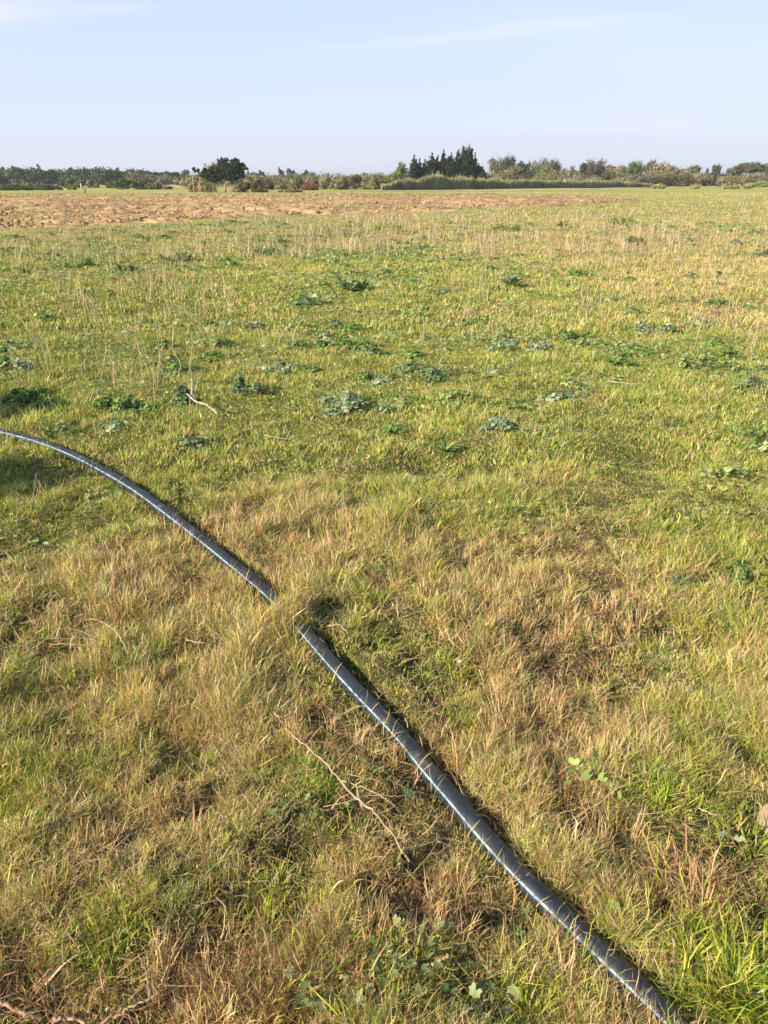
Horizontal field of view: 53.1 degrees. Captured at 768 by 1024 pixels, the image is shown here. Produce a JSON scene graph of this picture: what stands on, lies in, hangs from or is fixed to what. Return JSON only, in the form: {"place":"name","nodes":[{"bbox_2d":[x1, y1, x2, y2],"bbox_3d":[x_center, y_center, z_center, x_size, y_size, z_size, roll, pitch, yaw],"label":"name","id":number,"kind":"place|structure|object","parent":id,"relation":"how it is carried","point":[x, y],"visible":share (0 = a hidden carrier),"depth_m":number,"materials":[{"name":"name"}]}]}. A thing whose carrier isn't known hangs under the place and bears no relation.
{"place":"outdoors","nodes":[
{"label":"outdoors","id":0,"kind":"place"},
{"bbox_2d":[0,192,639,229],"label":"ploughed field","id":1,"kind":"structure","parent":0,"point":[201,210],"depth_m":44.83,"materials":[{"name":"soil"}]},
{"bbox_2d":[0,179,767,1023],"bbox_3d":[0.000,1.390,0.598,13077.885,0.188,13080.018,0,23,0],"label":"ground","id":2,"kind":"structure","parent":0,"point":[302,837],"depth_m":2.72,"materials":[{"name":"green plant"}]},
{"bbox_2d":[0,183,33,190],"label":"green bush","id":3,"kind":"object","parent":2,"relation":"on","point":[3,186],"visible":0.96,"depth_m":107.69,"materials":[{"name":"green plant"}]},
{"bbox_2d":[0,340,34,350],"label":"weed plant","id":4,"kind":"object","parent":2,"relation":"on","point":[9,343],"visible":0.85,"depth_m":7.22,"materials":[{"name":"green plant"}]},
{"bbox_2d":[2,166,35,184],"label":"tree","id":5,"kind":"object","parent":2,"relation":"on","point":[15,173],"visible":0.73,"depth_m":198.78,"materials":[{"name":"green plant"}]},
{"bbox_2d":[0,385,57,409],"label":"weed plant","id":6,"kind":"object","parent":2,"relation":"on","point":[22,393],"visible":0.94,"depth_m":5.67,"materials":[{"name":"green plant"}]},
{"bbox_2d":[25,169,59,184],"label":"tree","id":7,"kind":"object","parent":2,"relation":"on","point":[49,176],"visible":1,"depth_m":190.99,"materials":[{"name":"green plant"}]},
{"bbox_2d":[0,999,87,1023],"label":"dry twig","id":8,"kind":"object","parent":2,"relation":"on","point":[19,1011],"visible":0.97,"depth_m":1.48,"materials":[{"name":"beige wood"}]},
{"bbox_2d":[28,183,62,189],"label":"green bush","id":9,"kind":"object","parent":2,"relation":"on","point":[37,186],"visible":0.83,"depth_m":109.99,"materials":[{"name":"green plant"}]},
{"bbox_2d":[64,176,85,187],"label":"green bush","id":10,"kind":"object","parent":2,"relation":"on","point":[75,182],"visible":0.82,"depth_m":137.38,"materials":[{"name":"green plant"}]},
{"bbox_2d":[64,166,88,183],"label":"tree","id":11,"kind":"object","parent":2,"relation":"on","point":[73,173],"visible":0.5,"depth_m":196.30,"materials":[{"name":"green plant"}]},
{"bbox_2d":[59,258,95,267],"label":"weed plant","id":12,"kind":"object","parent":2,"relation":"on","point":[88,262],"visible":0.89,"depth_m":13.77,"materials":[{"name":"green plant"}]},
{"bbox_2d":[49,618,128,658],"bbox_3d":[-0.994,0.448,2.642,0.311,0.097,0.157,6,24,14],"label":"dry straw","id":13,"kind":"object","parent":2,"relation":"on","point":[91,635],"visible":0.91,"depth_m":2.65,"materials":[{"name":"beige plant"}]},
{"bbox_2d":[82,166,125,185],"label":"domed tree","id":14,"kind":"object","parent":2,"relation":"on","point":[102,176],"visible":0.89,"depth_m":172.50,"materials":[{"name":"green plant"}]},
{"bbox_2d":[110,177,130,188],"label":"green bush","id":15,"kind":"object","parent":2,"relation":"on","point":[121,183],"visible":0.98,"depth_m":117.26,"materials":[{"name":"green plant"}]},
{"bbox_2d":[88,393,166,418],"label":"weed plant","id":16,"kind":"object","parent":2,"relation":"on","point":[129,403],"visible":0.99,"depth_m":5.30,"materials":[{"name":"green plant"}]},
{"bbox_2d":[124,172,154,183],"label":"scrub bush","id":17,"kind":"object","parent":2,"relation":"on","point":[137,177],"visible":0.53,"depth_m":173.40,"materials":[{"name":"green plant"}]},
{"bbox_2d":[114,953,170,1019],"bbox_3d":[-0.471,0.931,1.500,0.071,0.066,0.105,7,24,16],"label":"dry twig","id":18,"kind":"object","parent":2,"relation":"on","point":[132,1006],"visible":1,"depth_m":1.49,"materials":[{"name":"beige wood"}]},
{"bbox_2d":[146,174,178,184],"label":"scrub bush","id":19,"kind":"object","parent":2,"relation":"on","point":[162,180],"visible":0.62,"depth_m":182.54,"materials":[{"name":"green plant"}]},
{"bbox_2d":[157,253,197,262],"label":"weed plant","id":20,"kind":"object","parent":2,"relation":"on","point":[190,258],"visible":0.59,"depth_m":14.73,"materials":[{"name":"green plant"}]},
{"bbox_2d":[168,384,199,404],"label":"weed plant","id":21,"kind":"object","parent":2,"relation":"on","point":[181,396],"visible":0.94,"depth_m":5.58,"materials":[{"name":"green plant"}]},
{"bbox_2d":[167,172,207,185],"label":"scrub bush","id":22,"kind":"object","parent":2,"relation":"on","point":[183,181],"visible":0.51,"depth_m":155.14,"materials":[{"name":"green plant"}]},
{"bbox_2d":[192,157,248,191],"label":"tree","id":23,"kind":"object","parent":2,"relation":"on","point":[231,170],"visible":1,"depth_m":91.11,"materials":[{"name":"green plant"}]},
{"bbox_2d":[216,319,263,329],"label":"weed plant","id":24,"kind":"object","parent":2,"relation":"on","point":[232,323],"visible":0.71,"depth_m":8.32,"materials":[{"name":"green plant"}]},
{"bbox_2d":[230,371,267,396],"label":"weed plant","id":25,"kind":"object","parent":2,"relation":"on","point":[238,384],"visible":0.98,"depth_m":5.72,"materials":[{"name":"green plant"}]},
{"bbox_2d":[243,174,264,189],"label":"brown bush","id":26,"kind":"object","parent":2,"relation":"on","point":[257,182],"visible":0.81,"depth_m":111.73,"materials":[{"name":"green plant"}]},
{"bbox_2d":[263,177,274,189],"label":"brown bush","id":27,"kind":"object","parent":2,"relation":"on","point":[268,183],"visible":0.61,"depth_m":115.71,"materials":[{"name":"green plant"}]},
{"bbox_2d":[271,174,288,188],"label":"brown bush","id":28,"kind":"object","parent":2,"relation":"on","point":[280,181],"visible":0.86,"depth_m":118.94,"materials":[{"name":"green plant"}]},
{"bbox_2d":[266,801,293,826],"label":"mallow plant","id":29,"kind":"object","parent":2,"relation":"on","point":[272,811],"visible":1,"depth_m":1.88,"materials":[{"name":"green plant"}]},
{"bbox_2d":[261,359,301,374],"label":"weed plant","id":30,"kind":"object","parent":2,"relation":"on","point":[281,363],"visible":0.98,"depth_m":6.53,"materials":[{"name":"green plant"}]},
{"bbox_2d":[286,174,305,189],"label":"brown bush","id":31,"kind":"object","parent":2,"relation":"on","point":[296,182],"visible":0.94,"depth_m":111.69,"materials":[{"name":"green plant"}]},
{"bbox_2d":[296,293,325,304],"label":"weed plant","id":32,"kind":"object","parent":2,"relation":"on","point":[307,299],"visible":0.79,"depth_m":9.70,"materials":[{"name":"green plant"}]},
{"bbox_2d":[303,174,318,186],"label":"brown bush","id":33,"kind":"object","parent":2,"relation":"on","point":[308,180],"visible":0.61,"depth_m":115.20,"materials":[{"name":"green plant"}]},
{"bbox_2d":[285,955,339,1006],"bbox_3d":[-0.152,0.943,1.530,0.088,0.067,0.114,13,27,28],"label":"mallow plant","id":34,"kind":"object","parent":2,"relation":"on","point":[298,997],"visible":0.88,"depth_m":1.52,"materials":[{"name":"green plant"}]},
{"bbox_2d":[318,173,330,188],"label":"brown bush","id":35,"kind":"object","parent":2,"relation":"on","point":[324,182],"visible":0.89,"depth_m":118.99,"materials":[{"name":"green plant"}]},
{"bbox_2d":[329,172,349,189],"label":"brown bush","id":36,"kind":"object","parent":2,"relation":"on","point":[339,183],"visible":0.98,"depth_m":111.78,"materials":[{"name":"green plant"}]},
{"bbox_2d":[307,338,378,349],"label":"weed plant","id":37,"kind":"object","parent":2,"relation":"on","point":[318,342],"visible":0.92,"depth_m":7.37,"materials":[{"name":"green plant"}]},
{"bbox_2d":[0,429,690,1023],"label":"water pipe","id":38,"kind":"object","parent":2,"relation":"on","point":[446,791],"visible":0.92,"depth_m":1.99,"materials":[{"name":"black plastic"}]},
{"bbox_2d":[273,711,418,861],"bbox_3d":[-0.088,0.663,2.035,0.163,0.071,0.644,-17,29,-35],"label":"dry twig","id":39,"kind":"object","parent":2,"relation":"on","point":[379,818],"visible":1,"depth_m":1.92,"materials":[{"name":"beige wood"}]},
{"bbox_2d":[333,276,370,291],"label":"weed plant","id":40,"kind":"object","parent":2,"relation":"on","point":[347,284],"visible":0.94,"depth_m":11.14,"materials":[{"name":"green plant"}]},
{"bbox_2d":[347,174,361,188],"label":"brown bush","id":41,"kind":"object","parent":2,"relation":"on","point":[354,181],"visible":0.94,"depth_m":115.39,"materials":[{"name":"green plant"}]},
{"bbox_2d":[308,960,401,1023],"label":"mallow plant","id":42,"kind":"object","parent":2,"relation":"on","point":[375,971],"visible":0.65,"depth_m":1.49,"materials":[{"name":"green plant"}]},
{"bbox_2d":[317,390,397,417],"bbox_3d":[-0.273,-0.789,5.442,0.526,0.142,0.628,-16,28,-33],"label":"weed plant","id":43,"kind":"object","parent":2,"relation":"on","point":[349,400],"visible":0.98,"depth_m":5.40,"materials":[{"name":"green plant"}]},
{"bbox_2d":[339,953,386,978],"bbox_3d":[-0.042,0.911,1.545,0.105,0.026,0.027,-8,25,-19],"label":"dry straw","id":44,"kind":"object","parent":2,"relation":"on","point":[352,976],"visible":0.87,"depth_m":1.54,"materials":[{"name":"beige plant"}]},
{"bbox_2d":[353,370,398,380],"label":"weed plant","id":45,"kind":"object","parent":2,"relation":"on","point":[365,375],"visible":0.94,"depth_m":6.27,"materials":[{"name":"green plant"}]},
{"bbox_2d":[368,172,388,189],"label":"brown bush","id":46,"kind":"object","parent":2,"relation":"on","point":[377,180],"visible":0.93,"depth_m":111.60,"materials":[{"name":"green plant"}]},
{"bbox_2d":[341,921,416,992],"bbox_3d":[-0.019,0.920,1.571,0.143,0.073,0.152,-11,26,-23],"label":"mallow plant","id":47,"kind":"object","parent":2,"relation":"on","point":[385,981],"visible":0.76,"depth_m":1.55,"materials":[{"name":"green plant"}]},
{"bbox_2d":[0,219,767,1000],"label":"ground cover","id":48,"kind":"object","parent":2,"relation":"on","point":[450,395],"visible":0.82,"depth_m":7.86,"materials":[{"name":"green plant"}]},
{"bbox_2d":[0,205,767,463],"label":"dry stalks","id":49,"kind":"object","parent":2,"relation":"on","point":[483,236],"visible":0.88,"depth_m":15.88,"materials":[{"name":"beige plant"}]},
{"bbox_2d":[394,161,408,176],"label":"green domed tree","id":50,"kind":"object","parent":2,"relation":"on","point":[401,167],"visible":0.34,"depth_m":125.63,"materials":[{"name":"green plant"}]},
{"bbox_2d":[399,781,416,802],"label":"mallow plant","id":51,"kind":"object","parent":2,"relation":"on","point":[408,792],"visible":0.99,"depth_m":1.99,"materials":[{"name":"green plant"}]},
{"bbox_2d":[406,154,421,179],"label":"cypress tree","id":52,"kind":"object","parent":2,"relation":"on","point":[414,171],"visible":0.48,"depth_m":122.79,"materials":[{"name":"green plant"}]},
{"bbox_2d":[371,973,457,1023],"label":"mallow plant","id":53,"kind":"object","parent":2,"relation":"on","point":[445,985],"visible":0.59,"depth_m":1.52,"materials":[{"name":"green plant"}]},
{"bbox_2d":[392,910,456,979],"bbox_3d":[0.082,0.903,1.583,0.134,0.074,0.145,0,23,0],"label":"mallow plant","id":54,"kind":"object","parent":2,"relation":"on","point":[436,964],"visible":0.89,"depth_m":1.58,"materials":[{"name":"green plant"}]},
{"bbox_2d":[422,152,441,176],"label":"cypress tree","id":55,"kind":"object","parent":2,"relation":"on","point":[431,165],"visible":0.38,"depth_m":122.72,"materials":[{"name":"green plant"}]},
{"bbox_2d":[432,440,458,453],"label":"weed plant","id":56,"kind":"object","parent":2,"relation":"on","point":[445,446],"visible":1,"depth_m":4.52,"materials":[{"name":"green plant"}]},
{"bbox_2d":[444,152,461,177],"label":"cypress tree","id":57,"kind":"object","parent":2,"relation":"on","point":[451,168],"visible":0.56,"depth_m":122.74,"materials":[{"name":"green plant"}]},
{"bbox_2d":[431,944,492,1009],"bbox_3d":[0.145,0.956,1.586,0.143,0.070,0.134,-16,28,-33],"label":"mallow plant","id":58,"kind":"object","parent":2,"relation":"on","point":[455,982],"visible":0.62,"depth_m":1.58,"materials":[{"name":"green plant"}]},
{"bbox_2d":[457,158,477,178],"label":"cypress tree","id":59,"kind":"object","parent":2,"relation":"on","point":[464,165],"visible":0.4,"depth_m":122.55,"materials":[{"name":"green plant"}]},
{"bbox_2d":[461,145,476,178],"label":"cypress tree","id":60,"kind":"object","parent":2,"relation":"on","point":[469,155],"visible":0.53,"depth_m":122.38,"materials":[{"name":"green plant"}]},
{"bbox_2d":[458,315,490,324],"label":"weed plant","id":61,"kind":"object","parent":2,"relation":"on","point":[475,319],"visible":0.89,"depth_m":8.64,"materials":[{"name":"green plant"}]},
{"bbox_2d":[451,970,534,1023],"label":"mallow plant","id":62,"kind":"object","parent":2,"relation":"on","point":[474,988],"visible":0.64,"depth_m":1.52,"materials":[{"name":"green plant"}]},
{"bbox_2d":[487,154,502,173],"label":"grey tree","id":63,"kind":"object","parent":2,"relation":"on","point":[493,166],"visible":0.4,"depth_m":158.08,"materials":[{"name":"green plant"}]},
{"bbox_2d":[486,170,511,179],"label":"pale bush","id":64,"kind":"object","parent":2,"relation":"on","point":[496,175],"visible":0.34,"depth_m":145.24,"materials":[{"name":"green plant"}]},
{"bbox_2d":[481,222,527,231],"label":"weed plant","id":65,"kind":"object","parent":2,"relation":"on","point":[501,226],"visible":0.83,"depth_m":23.63,"materials":[{"name":"green plant"}]},
{"bbox_2d":[476,416,535,433],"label":"weed plant","id":66,"kind":"object","parent":2,"relation":"on","point":[499,421],"visible":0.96,"depth_m":4.89,"materials":[{"name":"green plant"}]},
{"bbox_2d":[498,153,515,178],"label":"grey tree","id":67,"kind":"object","parent":2,"relation":"on","point":[507,162],"visible":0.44,"depth_m":156.02,"materials":[{"name":"green plant"}]},
{"bbox_2d":[500,274,524,286],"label":"weed plant","id":68,"kind":"object","parent":2,"relation":"on","point":[509,279],"visible":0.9,"depth_m":11.48,"materials":[{"name":"green plant"}]},
{"bbox_2d":[503,164,525,179],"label":"olive tree","id":69,"kind":"object","parent":2,"relation":"on","point":[513,172],"visible":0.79,"depth_m":147.44,"materials":[{"name":"green plant"}]},
{"bbox_2d":[380,171,654,189],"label":"reed belt","id":70,"kind":"object","parent":2,"relation":"on","point":[439,181],"visible":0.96,"depth_m":118.18,"materials":[{"name":"green plant"}]},
{"bbox_2d":[503,905,533,938],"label":"mallow plant","id":71,"kind":"object","parent":2,"relation":"on","point":[519,927],"visible":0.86,"depth_m":1.68,"materials":[{"name":"green plant"}]},
{"bbox_2d":[483,337,560,352],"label":"weed plant","id":72,"kind":"object","parent":2,"relation":"on","point":[543,344],"visible":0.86,"depth_m":7.16,"materials":[{"name":"green plant"}]},
{"bbox_2d":[528,157,549,176],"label":"grey tree","id":73,"kind":"object","parent":2,"relation":"on","point":[536,168],"visible":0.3,"depth_m":160.10,"materials":[{"name":"green plant"}]},
{"bbox_2d":[543,157,561,173],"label":"grey tree","id":74,"kind":"object","parent":2,"relation":"on","point":[554,164],"visible":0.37,"depth_m":157.94,"materials":[{"name":"green plant"}]},
{"bbox_2d":[555,329,593,340],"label":"weed plant","id":75,"kind":"object","parent":2,"relation":"on","point":[570,333],"visible":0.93,"depth_m":7.73,"materials":[{"name":"green plant"}]},
{"bbox_2d":[564,172,591,180],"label":"brown bush","id":76,"kind":"object","parent":2,"relation":"on","point":[579,178],"visible":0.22,"depth_m":147.60,"materials":[{"name":"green plant"}]},
{"bbox_2d":[568,748,607,781],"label":"mallow plant","id":77,"kind":"object","parent":2,"relation":"on","point":[585,776],"visible":0.97,"depth_m":2.04,"materials":[{"name":"green plant"}]},
{"bbox_2d":[579,157,608,177],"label":"domed tree","id":78,"kind":"object","parent":2,"relation":"on","point":[598,169],"visible":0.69,"depth_m":158.19,"materials":[{"name":"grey plant"}]},
{"bbox_2d":[571,761,637,819],"bbox_3d":[0.560,0.720,1.998,0.184,0.102,0.063,-7,25,-16],"label":"dry twig","id":79,"kind":"object","parent":2,"relation":"on","point":[611,791],"visible":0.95,"depth_m":1.98,"materials":[{"name":"beige wood"}]},
{"bbox_2d":[587,294,625,302],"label":"weed plant","id":80,"kind":"object","parent":2,"relation":"on","point":[604,298],"visible":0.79,"depth_m":10.10,"materials":[{"name":"green plant"}]},
{"bbox_2d":[601,164,623,180],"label":"grey tree","id":81,"kind":"object","parent":2,"relation":"on","point":[612,172],"visible":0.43,"depth_m":166.99,"materials":[{"name":"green plant"}]},
{"bbox_2d":[614,165,626,178],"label":"olive tree","id":82,"kind":"object","parent":2,"relation":"on","point":[620,173],"visible":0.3,"depth_m":153.97,"materials":[{"name":"green plant"}]},
{"bbox_2d":[607,214,639,224],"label":"weed plant","id":83,"kind":"object","parent":2,"relation":"on","point":[624,220],"visible":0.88,"depth_m":26.76,"materials":[{"name":"green plant"}]},
{"bbox_2d":[623,159,645,175],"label":"green tree","id":84,"kind":"object","parent":2,"relation":"on","point":[634,168],"visible":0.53,"depth_m":150.96,"materials":[{"name":"green plant"}]},
{"bbox_2d":[628,173,656,183],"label":"olive bush","id":85,"kind":"object","parent":2,"relation":"on","point":[642,178],"visible":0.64,"depth_m":147.55,"materials":[{"name":"green plant"}]},
{"bbox_2d":[626,320,677,335],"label":"weed plant","id":86,"kind":"object","parent":2,"relation":"on","point":[640,326],"visible":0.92,"depth_m":7.90,"materials":[{"name":"green plant"}]},
{"bbox_2d":[646,169,676,183],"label":"olive bush","id":87,"kind":"object","parent":2,"relation":"on","point":[657,175],"visible":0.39,"depth_m":156.44,"materials":[{"name":"green plant"}]},
{"bbox_2d":[646,160,690,181],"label":"brown tree","id":88,"kind":"object","parent":2,"relation":"on","point":[670,168],"visible":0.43,"depth_m":166.79,"materials":[{"name":"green plant"}]},
{"bbox_2d":[657,170,692,186],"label":"brown bush","id":89,"kind":"object","parent":2,"relation":"on","point":[672,180],"visible":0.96,"depth_m":155.19,"materials":[{"name":"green plant"}]},
{"bbox_2d":[670,572,696,587],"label":"weed plant","id":90,"kind":"object","parent":2,"relation":"on","point":[674,578],"visible":0.77,"depth_m":3.09,"materials":[{"name":"green plant"}]},
{"bbox_2d":[679,164,701,174],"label":"distant tree","id":91,"kind":"object","parent":2,"relation":"on","point":[694,169],"visible":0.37,"depth_m":194.20,"materials":[{"name":"green plant"}]},
{"bbox_2d":[694,171,711,185],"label":"olive bush","id":92,"kind":"object","parent":2,"relation":"on","point":[701,179],"visible":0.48,"depth_m":165.33,"materials":[{"name":"green plant"}]},
{"bbox_2d":[673,347,740,369],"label":"weed plant","id":93,"kind":"object","parent":2,"relation":"on","point":[707,356],"visible":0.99,"depth_m":6.51,"materials":[{"name":"green plant"}]},
{"bbox_2d":[701,172,726,185],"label":"brown bush","id":94,"kind":"object","parent":2,"relation":"on","point":[711,180],"visible":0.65,"depth_m":164.87,"materials":[{"name":"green plant"}]},
{"bbox_2d":[715,173,737,185],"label":"pale bush","id":95,"kind":"object","parent":2,"relation":"on","point":[724,180],"visible":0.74,"depth_m":159.01,"materials":[{"name":"green plant"}]},
{"bbox_2d":[700,298,752,308],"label":"weed plant","id":96,"kind":"object","parent":2,"relation":"on","point":[718,302],"visible":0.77,"depth_m":9.72,"materials":[{"name":"green plant"}]},
{"bbox_2d":[712,559,752,591],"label":"weed plant","id":97,"kind":"object","parent":2,"relation":"on","point":[742,573],"visible":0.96,"depth_m":3.15,"materials":[{"name":"green plant"}]},
{"bbox_2d":[731,173,756,185],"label":"olive bush","id":98,"kind":"object","parent":2,"relation":"on","point":[741,180],"visible":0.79,"depth_m":158.44,"materials":[{"name":"green plant"}]},
{"bbox_2d":[733,161,766,175],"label":"humped tree","id":99,"kind":"object","parent":2,"relation":"on","point":[753,167],"visible":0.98,"depth_m":166.32,"materials":[{"name":"green plant"}]},
{"bbox_2d":[744,172,767,182],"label":"brown bush","id":100,"kind":"object","parent":2,"relation":"on","point":[757,177],"visible":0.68,"depth_m":158.42,"materials":[{"name":"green plant"}]},
{"bbox_2d":[756,803,767,835],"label":"stone","id":101,"kind":"object","parent":2,"relation":"on","point":[763,811],"visible":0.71,"depth_m":1.91,"materials":[{"name":"beige stone"}]},
{"bbox_2d":[0,0,767,177],"label":"sky","id":102,"kind":"structure","parent":0,"point":[346,87],"materials":[{"name":"blue"}]},
{"bbox_2d":[358,186,716,190],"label":"track","id":103,"kind":"structure","parent":0,"point":[526,189],"depth_m":110.21,"materials":[{"name":"soil"}]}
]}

